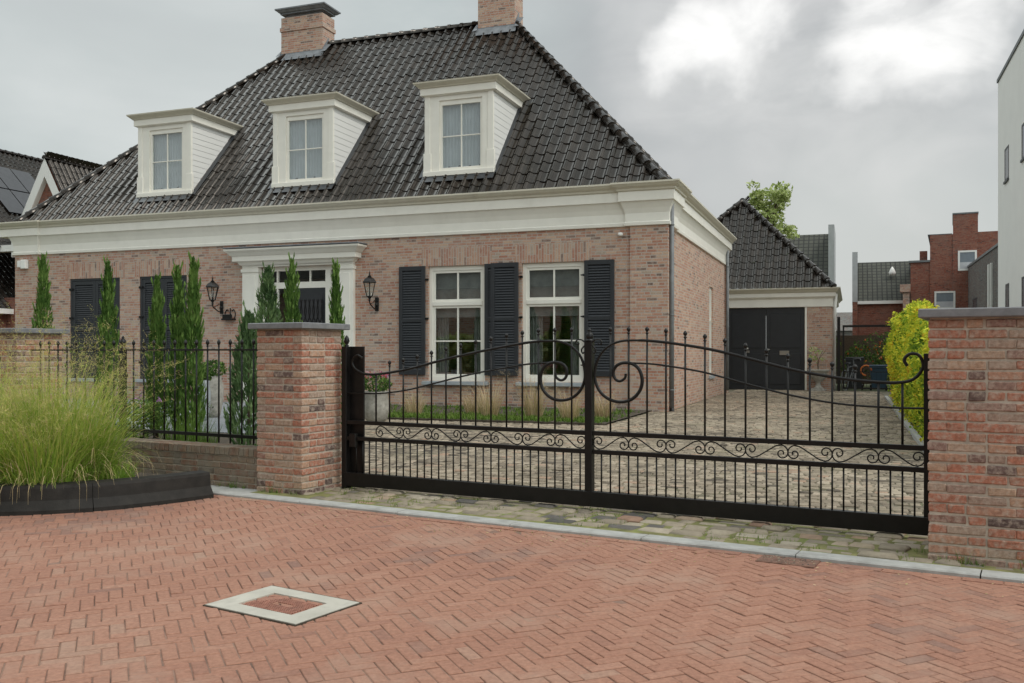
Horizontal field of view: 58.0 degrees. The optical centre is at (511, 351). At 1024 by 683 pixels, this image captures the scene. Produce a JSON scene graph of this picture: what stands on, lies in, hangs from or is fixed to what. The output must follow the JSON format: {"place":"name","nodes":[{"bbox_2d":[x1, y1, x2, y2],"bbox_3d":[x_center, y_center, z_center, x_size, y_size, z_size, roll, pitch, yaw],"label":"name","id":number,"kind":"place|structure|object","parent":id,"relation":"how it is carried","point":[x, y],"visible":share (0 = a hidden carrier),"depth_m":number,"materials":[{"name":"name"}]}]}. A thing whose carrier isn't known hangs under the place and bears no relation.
{"place":"outdoors","nodes":[
{"label":"outdoors","id":0,"kind":"place"},
{"bbox_2d":[88,438,146,478],"bbox_3d":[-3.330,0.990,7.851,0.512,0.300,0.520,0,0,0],"label":"ornamental grass","id":1,"kind":"object","parent":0,"point":[124,474],"depth_m":7.82,"materials":[{"name":"green plant"}]},
{"bbox_2d":[68,399,256,433],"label":"garden path","id":2,"kind":"structure","parent":0,"point":[223,428],"depth_m":15.95,"materials":[{"name":"grey stone"}]},
{"bbox_2d":[31,251,54,328],"bbox_3d":[-7.862,-0.220,15.493,0.468,2.960,0.482,0,0,9],"label":"cypress tree","id":3,"kind":"object","parent":2,"relation":"on","point":[43,297],"visible":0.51,"depth_m":15.45,"materials":[{"name":"green plant"}]},
{"bbox_2d":[62,342,87,374],"bbox_3d":[-9.377,0.446,17.550,2.211,1.926,1.596,0,0,19],"label":"garden shrub","id":4,"kind":"object","parent":2,"relation":"on","point":[74,358],"visible":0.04,"depth_m":17.80,"materials":[{"name":"green plant"}]},
{"bbox_2d":[198,364,214,420],"bbox_3d":[-5.482,0.708,16.405,0.383,1.015,0.389,0,0,26],"label":"tall vase","id":5,"kind":"object","parent":2,"relation":"on","point":[210,372],"visible":0.38,"depth_m":16.36,"materials":[{"name":"stone"}]},
{"bbox_2d":[203,359,226,417],"bbox_3d":[-5.569,0.668,17.197,0.526,1.094,0.536,0,0,0],"label":"tall vase","id":6,"kind":"object","parent":2,"relation":"on","point":[213,383],"visible":0.54,"depth_m":17.08,"materials":[{"name":"stone"}]},
{"bbox_2d":[247,262,283,421],"bbox_3d":[-3.909,-0.106,14.785,0.755,2.733,0.752,0,0,18],"label":"conifer","id":7,"kind":"object","parent":2,"relation":"on","point":[268,287],"visible":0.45,"depth_m":14.72,"materials":[{"name":"green plant"}]},
{"bbox_2d":[211,485,256,492],"bbox_3d":[-8.092,1.233,11.583,13.505,0.001,0.329,0,0,30],"label":"verge strip","id":8,"kind":"object","parent":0,"point":[233,489],"visible":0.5,"depth_m":8.29,"materials":[{"name":"concrete"}]},
{"bbox_2d":[128,426,570,472],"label":"garden soil","id":9,"kind":"structure","parent":0,"point":[224,440],"depth_m":12.54,"materials":[{"name":"brown soil"}]},
{"bbox_2d":[96,256,119,424],"bbox_3d":[-6.332,-0.131,14.505,0.404,2.782,0.409,0,0,-13],"label":"cypress tree","id":10,"kind":"object","parent":9,"relation":"on","point":[107,306],"visible":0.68,"depth_m":14.44,"materials":[{"name":"green plant"}]},
{"bbox_2d":[107,392,178,438],"bbox_3d":[-5.053,0.901,12.641,0.885,0.726,0.853,0,0,-34],"label":"flowering shrub","id":11,"kind":"object","parent":9,"relation":"on","point":[149,414],"visible":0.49,"depth_m":12.56,"materials":[{"name":"green plant"}]},
{"bbox_2d":[145,271,168,437],"bbox_3d":[-5.070,0.046,13.201,0.351,2.427,0.351,0,0,21],"label":"cypress tree","id":12,"kind":"object","parent":9,"relation":"on","point":[155,323],"visible":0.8,"depth_m":13.14,"materials":[{"name":"green plant"}]},
{"bbox_2d":[127,389,213,422],"bbox_3d":[-5.769,0.903,15.431,1.060,0.851,1.240,0,0,41],"label":"dark shrub","id":13,"kind":"object","parent":9,"relation":"on","point":[167,407],"visible":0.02,"depth_m":15.46,"materials":[{"name":"green plant"}]},
{"bbox_2d":[148,413,201,440],"bbox_3d":[-3.928,0.959,10.805,0.657,0.562,0.550,0,0,0],"label":"grass tuft","id":14,"kind":"object","parent":9,"relation":"on","point":[167,436],"visible":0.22,"depth_m":10.77,"materials":[{"name":"green plant"}]},
{"bbox_2d":[165,260,187,439],"bbox_3d":[-4.669,-0.020,12.903,0.347,2.561,0.356,0,0,25],"label":"cypress tree","id":15,"kind":"object","parent":9,"relation":"on","point":[177,309],"visible":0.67,"depth_m":12.83,"materials":[{"name":"green plant"}]},
{"bbox_2d":[167,407,217,442],"bbox_3d":[-3.686,0.923,10.622,0.596,0.633,0.577,0,0,-34],"label":"grass tuft","id":16,"kind":"object","parent":9,"relation":"on","point":[191,437],"visible":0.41,"depth_m":10.59,"materials":[{"name":"green plant"}]},
{"bbox_2d":[179,251,206,438],"bbox_3d":[-4.311,-0.061,12.513,0.390,2.642,0.394,0,0,-14],"label":"cypress tree","id":17,"kind":"object","parent":9,"relation":"on","point":[193,327],"visible":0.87,"depth_m":12.44,"materials":[{"name":"green plant"}]},
{"bbox_2d":[183,422,221,442],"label":"grass tuft","id":18,"kind":"object","parent":9,"relation":"on","point":[212,441],"visible":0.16,"depth_m":10.93,"materials":[{"name":"green plant"}]},
{"bbox_2d":[223,300,258,445],"bbox_3d":[-3.111,0.317,10.988,0.613,1.885,0.702,0,0,-19],"label":"conifer","id":19,"kind":"object","parent":9,"relation":"on","point":[247,336],"visible":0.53,"depth_m":10.88,"materials":[{"name":"green plant"}]},
{"bbox_2d":[283,252,302,322],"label":"cypress tree","id":20,"kind":"object","parent":9,"relation":"on","point":[292,313],"visible":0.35,"depth_m":13.96,"materials":[{"name":"green plant"}]},
{"bbox_2d":[390,382,436,413],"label":"feather grass","id":21,"kind":"object","parent":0,"point":[412,406],"depth_m":17.64,"materials":[{"name":"plant"}]},
{"bbox_2d":[0,495,1023,682],"bbox_3d":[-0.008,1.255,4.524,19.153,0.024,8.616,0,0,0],"label":"road","id":22,"kind":"structure","parent":0,"point":[702,588],"depth_m":4.48,"materials":[{"name":"brick"}]},
{"bbox_2d":[0,470,213,515],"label":"planter edging","id":23,"kind":"object","parent":22,"relation":"on","point":[121,493],"visible":0.93,"depth_m":7.32,"materials":[{"name":"metal"}]},
{"bbox_2d":[120,472,211,483],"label":"planter soil","id":24,"kind":"structure","parent":23,"relation":"in","point":[139,474],"depth_m":8.67,"materials":[{"name":"brown soil"}]},
{"bbox_2d":[0,315,117,483],"bbox_3d":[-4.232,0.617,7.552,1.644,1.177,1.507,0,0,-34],"label":"ornamental grass","id":25,"kind":"object","parent":24,"relation":"on","point":[4,443],"depth_m":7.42,"materials":[{"name":"green plant"}]},
{"bbox_2d":[0,374,133,503],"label":"ornamental grass","id":26,"kind":"object","parent":24,"relation":"on","point":[25,475],"depth_m":7.28,"materials":[{"name":"green plant"}]},
{"bbox_2d":[0,302,176,479],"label":"ornamental grass","id":27,"kind":"object","parent":24,"relation":"on","point":[58,399],"depth_m":7.87,"materials":[{"name":"green plant"}]},
{"bbox_2d":[0,321,185,502],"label":"ornamental grass","id":28,"kind":"object","parent":24,"relation":"on","point":[107,435],"depth_m":7.67,"materials":[{"name":"green plant"}]},
{"bbox_2d":[203,585,361,626],"bbox_3d":[-1.134,1.256,4.572,0.634,0.027,0.454,0,0,32],"label":"manhole cover","id":29,"kind":"object","parent":22,"relation":"on","point":[282,614],"visible":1,"depth_m":4.53,"materials":[{"name":"concrete"}]},
{"bbox_2d":[231,498,749,556],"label":"joint weeds","id":30,"kind":"object","parent":22,"relation":"on","point":[532,532],"visible":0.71,"depth_m":6.36,"materials":[{"name":"green plant"}]},
{"bbox_2d":[189,496,1022,599],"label":"leaf litter","id":31,"kind":"object","parent":22,"relation":"on","point":[590,535],"visible":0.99,"depth_m":6.10,"materials":[{"name":"plant"}]},
{"bbox_2d":[214,495,1023,587],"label":"road edge course","id":32,"kind":"object","parent":22,"relation":"on","point":[986,581],"visible":0.65,"depth_m":6.15,"materials":[{"name":"concrete"}]},
{"bbox_2d":[755,554,820,568],"bbox_3d":[1.646,1.250,5.512,0.340,0.021,0.195,0,0,30],"label":"street gully","id":33,"kind":"object","parent":22,"relation":"on","point":[783,560],"visible":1,"depth_m":5.49,"materials":[{"name":"metal"}]},
{"bbox_2d":[0,0,1023,312],"label":"sky","id":34,"kind":"structure","parent":0,"point":[880,117],"materials":[{"name":"grey"}]},
{"bbox_2d":[387,404,650,424],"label":"flower bed soil","id":35,"kind":"structure","parent":0,"point":[515,421],"depth_m":16.67,"materials":[{"name":"brown soil"}]},
{"bbox_2d":[452,386,486,412],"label":"feather grass","id":36,"kind":"object","parent":35,"relation":"on","point":[471,407],"depth_m":17.95,"materials":[{"name":"plant"}]},
{"bbox_2d":[462,369,519,415],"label":"feather grass","id":37,"kind":"object","parent":35,"relation":"on","point":[486,406],"depth_m":17.03,"materials":[{"name":"plant"}]},
{"bbox_2d":[388,402,638,422],"bbox_3d":[-1.006,1.162,18.264,6.775,0.096,3.720,0,0,20],"label":"ground cover","id":38,"kind":"object","parent":35,"relation":"on","point":[512,415],"visible":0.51,"depth_m":16.90,"materials":[{"name":"green plant"}]},
{"bbox_2d":[546,383,584,418],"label":"feather grass","id":39,"kind":"object","parent":35,"relation":"on","point":[565,408],"depth_m":16.25,"materials":[{"name":"plant"}]},
{"bbox_2d":[501,366,570,416],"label":"feather grass","id":40,"kind":"object","parent":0,"point":[532,410],"depth_m":16.87,"materials":[{"name":"plant"}]},
{"bbox_2d":[584,382,627,417],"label":"feather grass","id":41,"kind":"object","parent":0,"point":[600,410],"depth_m":16.83,"materials":[{"name":"plant"}]},
{"bbox_2d":[250,487,1023,573],"bbox_3d":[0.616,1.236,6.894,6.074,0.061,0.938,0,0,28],"label":"apron","id":42,"kind":"object","parent":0,"point":[724,531],"visible":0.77,"depth_m":6.61,"materials":[{"name":"beige stone"}]},
{"bbox_2d":[341,335,364,488],"bbox_3d":[-1.433,0.540,8.313,0.205,1.380,0.090,0,0,28],"label":"gate post","id":43,"kind":"object","parent":42,"relation":"on","point":[352,405],"visible":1,"depth_m":8.32,"materials":[{"name":"black metal"}]},
{"bbox_2d":[344,326,929,535],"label":"driveway gate","id":44,"kind":"structure","parent":43,"relation":"attached to","point":[901,523],"depth_m":6.97,"materials":[{"name":"black metal"}]},
{"bbox_2d":[219,480,1023,569],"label":"wall weeds","id":45,"kind":"object","parent":42,"relation":"on","point":[271,491],"depth_m":5.39,"materials":[{"name":"green plant"}]},
{"bbox_2d":[341,487,926,560],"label":"apron weeds","id":46,"kind":"object","parent":42,"relation":"on","point":[584,520],"visible":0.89,"depth_m":6.72,"materials":[{"name":"green plant"}]},
{"bbox_2d":[365,389,923,534],"bbox_3d":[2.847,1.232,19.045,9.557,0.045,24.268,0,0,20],"label":"driveway","id":47,"kind":"structure","parent":0,"point":[821,413],"depth_m":11.02,"materials":[{"name":"beige stone"}]},
{"bbox_2d":[328,257,345,346],"bbox_3d":[-2.731,-0.109,14.298,0.394,2.738,0.377,0,0,-12],"label":"cypress tree","id":48,"kind":"object","parent":47,"relation":"on","point":[336,309],"visible":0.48,"depth_m":14.25,"materials":[{"name":"green plant"}]},
{"bbox_2d":[365,370,392,421],"bbox_3d":[-2.350,0.767,16.006,0.564,0.927,0.584,0,0,0],"label":"flower pot","id":49,"kind":"object","parent":47,"relation":"on","point":[382,406],"visible":0.71,"depth_m":15.83,"materials":[{"name":"concrete"}]},
{"bbox_2d":[717,196,842,390],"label":"garage","id":50,"kind":"structure","parent":47,"relation":"on","point":[779,319],"depth_m":30.07,"materials":[{"name":"brick"}]},
{"bbox_2d":[729,308,765,388],"bbox_3d":[7.690,-0.105,30.266,1.205,2.650,0.140,0,0,20],"label":"door","id":51,"kind":"structure","parent":50,"relation":"in","point":[746,325],"depth_m":30.25,"materials":[{"name":"paint"}]},
{"bbox_2d":[766,307,804,389],"bbox_3d":[8.831,-0.105,29.859,1.195,2.650,0.115,0,0,20],"label":"door","id":52,"kind":"structure","parent":50,"relation":"in","point":[785,327],"depth_m":29.85,"materials":[{"name":"paint"}]},
{"bbox_2d":[807,346,829,390],"bbox_3d":[9.632,0.527,29.062,0.680,1.446,0.704,0,0,20],"label":"garden urn","id":53,"kind":"object","parent":47,"relation":"on","point":[818,380],"visible":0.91,"depth_m":28.95,"materials":[{"name":"stone"}]},
{"bbox_2d":[841,358,860,390],"bbox_3d":[10.852,0.727,29.657,0.566,1.061,1.734,0,0,38],"label":"bicycle","id":54,"kind":"object","parent":47,"relation":"on","point":[847,374],"visible":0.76,"depth_m":29.48,"materials":[{"name":"metal"}]},
{"bbox_2d":[837,317,892,390],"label":"garden gate","id":55,"kind":"structure","parent":47,"relation":"on","point":[838,352],"depth_m":28.90,"materials":[{"name":"black metal"}]},
{"bbox_2d":[884,396,923,452],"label":"curb","id":56,"kind":"structure","parent":47,"relation":"on","point":[916,436],"depth_m":14.83,"materials":[{"name":"concrete"}]},
{"bbox_2d":[882,298,939,442],"bbox_3d":[7.279,0.204,16.579,0.883,2.114,13.678,0,0,20],"label":"yellow hedge","id":57,"kind":"object","parent":47,"relation":"on","point":[908,333],"visible":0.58,"depth_m":15.11,"materials":[{"name":"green plant"}]},
{"bbox_2d":[733,384,894,391],"bbox_3d":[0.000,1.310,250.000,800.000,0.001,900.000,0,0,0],"label":"ground","id":58,"kind":"structure","parent":0,"point":[881,390],"depth_m":32.28,"materials":[{"name":"grey stone"}]},
{"bbox_2d":[0,328,69,414],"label":"railing pillar","id":59,"kind":"structure","parent":58,"relation":"on","point":[45,337],"depth_m":9.96,"materials":[{"name":"brick"}]},
{"bbox_2d":[0,149,101,327],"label":"neighbour house","id":60,"kind":"structure","parent":58,"relation":"on","point":[23,190],"depth_m":37.62,"materials":[{"name":"black tile"}]},
{"bbox_2d":[109,437,257,488],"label":"wall","id":61,"kind":"structure","parent":58,"relation":"on","point":[224,464],"depth_m":8.64,"materials":[{"name":"brick"}]},
{"bbox_2d":[31,336,257,444],"bbox_3d":[-3.700,0.350,9.178,3.423,1.030,0.070,0,0,28],"label":"railing","id":62,"kind":"object","parent":61,"relation":"on","point":[196,433],"visible":0.86,"depth_m":9.00,"materials":[{"name":"black metal"}]},
{"bbox_2d":[248,322,349,494],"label":"gate pillar","id":63,"kind":"structure","parent":58,"relation":"on","point":[299,408],"depth_m":8.12,"materials":[{"name":"brick"}]},
{"bbox_2d":[0,0,736,411],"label":"brick house","id":64,"kind":"structure","parent":58,"relation":"on","point":[496,172],"depth_m":21.97,"materials":[{"name":"beige brick"}]},
{"bbox_2d":[17,260,27,268],"bbox_3d":[-13.189,-2.360,24.892,0.310,0.240,0.120,0,0,20],"label":"floodlight box","id":65,"kind":"object","parent":64,"relation":"attached to","point":[22,264],"visible":1,"depth_m":24.83,"materials":[{"name":"white plastic"}]},
{"bbox_2d":[65,278,119,381],"bbox_3d":[-10.927,-0.578,24.204,1.790,2.705,0.220,0,0,20],"label":"window","id":66,"kind":"structure","parent":64,"relation":"in","point":[92,279],"depth_m":24.44,"materials":[{"name":"paint"}]},
{"bbox_2d":[135,275,186,382],"bbox_3d":[-8.847,-0.578,23.437,1.600,2.705,0.220,0,0,20],"label":"window","id":67,"kind":"structure","parent":64,"relation":"in","point":[183,276],"depth_m":23.69,"materials":[{"name":"paint"}]},
{"bbox_2d":[206,275,222,313],"bbox_3d":[-7.240,-1.415,22.567,0.350,0.950,0.527,0,0,20],"label":"wall lantern","id":68,"kind":"object","parent":64,"relation":"attached to","point":[212,284],"depth_m":22.45,"materials":[{"name":"black metal"}]},
{"bbox_2d":[221,308,235,319],"bbox_3d":[-6.947,-0.930,22.640,0.324,0.300,0.162,0,0,20],"label":"letter holder","id":69,"kind":"object","parent":64,"relation":"attached to","point":[225,316],"visible":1,"depth_m":22.60,"materials":[{"name":"black metal"}]},
{"bbox_2d":[295,288,324,322],"bbox_3d":[-4.818,-0.165,22.053,0.860,2.730,0.098,0,0,20],"label":"front door","id":70,"kind":"structure","parent":64,"relation":"in","point":[311,302],"depth_m":22.00,"materials":[{"name":"paint"}]},
{"bbox_2d":[363,269,378,310],"bbox_3d":[-3.195,-1.415,21.079,0.350,0.950,0.527,0,0,20],"label":"wall lantern","id":71,"kind":"object","parent":64,"relation":"attached to","point":[369,279],"depth_m":20.94,"materials":[{"name":"black metal"}]},
{"bbox_2d":[422,265,488,385],"bbox_3d":[-1.214,-0.598,20.716,1.583,2.665,0.459,0,0,20],"label":"window","id":72,"kind":"structure","parent":64,"relation":"in","point":[454,291],"depth_m":20.81,"materials":[{"name":"beige paint"}]},
{"bbox_2d":[515,261,584,386],"bbox_3d":[0.908,-0.598,19.935,1.610,2.665,0.459,0,0,20],"label":"window","id":73,"kind":"structure","parent":64,"relation":"in","point":[553,289],"depth_m":20.02,"materials":[{"name":"beige paint"}]},
{"bbox_2d":[709,287,714,378],"bbox_3d":[5.395,-0.525,25.185,0.170,2.490,0.850,0,0,20],"label":"window","id":74,"kind":"structure","parent":64,"relation":"in","point":[711,376],"depth_m":25.21,"materials":[{"name":"beige paint"}]},
{"bbox_2d":[212,489,1023,582],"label":"kerb","id":75,"kind":"structure","parent":58,"relation":"on","point":[898,565],"depth_m":6.04,"materials":[{"name":"concrete"}]},
{"bbox_2d":[746,181,799,287],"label":"tree","id":76,"kind":"object","parent":58,"relation":"on","point":[779,198],"visible":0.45,"depth_m":45.46,"materials":[{"name":"green plant"}]},
{"bbox_2d":[785,224,835,287],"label":"terraced house","id":77,"kind":"structure","parent":58,"relation":"on","point":[818,251],"depth_m":50.96,"materials":[{"name":"grey tile"}]},
{"bbox_2d":[836,312,851,334],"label":"distant house","id":78,"kind":"structure","parent":58,"relation":"on","point":[845,318],"depth_m":85.86,"materials":[{"name":"white paint"}]},
{"bbox_2d":[845,357,863,389],"bbox_3d":[11.209,0.706,30.222,0.580,1.082,0.688,0,0,20],"label":"wheelie bin","id":79,"kind":"object","parent":58,"relation":"on","point":[858,363],"visible":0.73,"depth_m":29.96,"materials":[{"name":"plastic"}]},
{"bbox_2d":[836,335,889,383],"bbox_3d":[14.095,0.300,35.896,3.700,1.900,0.053,0,0,20],"label":"garden fence","id":80,"kind":"object","parent":58,"relation":"on","point":[849,340],"visible":0.07,"depth_m":36.04,"materials":[{"name":"black wood"}]},
{"bbox_2d":[836,331,890,386],"bbox_3d":[12.456,0.246,33.064,2.792,2.009,2.930,0,0,-5],"label":"garden shrub","id":81,"kind":"object","parent":58,"relation":"on","point":[877,362],"visible":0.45,"depth_m":33.19,"materials":[{"name":"green plant"}]},
{"bbox_2d":[869,365,887,390],"bbox_3d":[11.782,0.831,29.692,0.580,0.832,0.688,0,0,20],"label":"wheelie bin","id":82,"kind":"object","parent":58,"relation":"on","point":[879,372],"visible":0.66,"depth_m":29.43,"materials":[{"name":"blue plastic"}]},
{"bbox_2d":[860,365,871,375],"bbox_3d":[11.320,0.590,29.538,0.370,0.370,0.044,0,0,20],"label":"hose loop","id":83,"kind":"object","parent":82,"relation":"hanging from","point":[862,367],"visible":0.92,"depth_m":29.55,"materials":[{"name":"orange plastic"}]},
{"bbox_2d":[852,252,910,334],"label":"terraced house","id":84,"kind":"structure","parent":58,"relation":"on","point":[877,297],"depth_m":54.94,"materials":[{"name":"grey tile"}]},
{"bbox_2d":[900,212,997,310],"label":"stepped brick house","id":85,"kind":"structure","parent":58,"relation":"on","point":[939,278],"depth_m":52.10,"materials":[{"name":"brick"}]},
{"bbox_2d":[934,291,954,307],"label":"window","id":86,"kind":"structure","parent":85,"relation":"in","point":[944,299],"depth_m":52.17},
{"bbox_2d":[958,250,976,270],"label":"window","id":87,"kind":"structure","parent":85,"relation":"in","point":[965,257],"depth_m":51.72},
{"bbox_2d":[918,307,1023,573],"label":"gate pillar","id":88,"kind":"structure","parent":58,"relation":"on","point":[975,447],"depth_m":5.35,"materials":[{"name":"brick"}]},
{"bbox_2d":[967,243,997,307],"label":"grey brick building","id":89,"kind":"structure","parent":58,"relation":"on","point":[982,280],"depth_m":45.29,"materials":[{"name":"brick"}]},
{"bbox_2d":[973,297,976,307],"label":"window","id":90,"kind":"structure","parent":89,"relation":"in","point":[975,299],"depth_m":48.56,"materials":[{"name":"glass"}]},
{"bbox_2d":[997,29,1023,306],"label":"white building","id":91,"kind":"structure","parent":58,"relation":"on","point":[1010,80],"depth_m":30.21,"materials":[{"name":"paint"}]},
{"bbox_2d":[1003,144,1008,184],"bbox_3d":[16.657,-6.310,31.116,0.080,1.180,0.920,0,0,20],"label":"window","id":92,"kind":"structure","parent":91,"relation":"in","point":[1006,152],"depth_m":31.16,"materials":[{"name":"glass"}]},
{"bbox_2d":[1005,283,1008,306],"bbox_3d":[16.613,-1.485,31.009,0.080,1.610,0.810,0,0,20],"label":"window","id":93,"kind":"structure","parent":91,"relation":"in","point":[1006,285],"depth_m":30.96,"materials":[{"name":"glass"}]},
{"bbox_2d":[1020,123,1023,162],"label":"window","id":94,"kind":"structure","parent":91,"relation":"in","point":[1022,127],"depth_m":28.24,"materials":[{"name":"plastic"}]},
{"bbox_2d":[1021,277,1023,306],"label":"window","id":95,"kind":"structure","parent":91,"relation":"in","point":[1022,278],"depth_m":28.24,"materials":[{"name":"plastic"}]}
]}

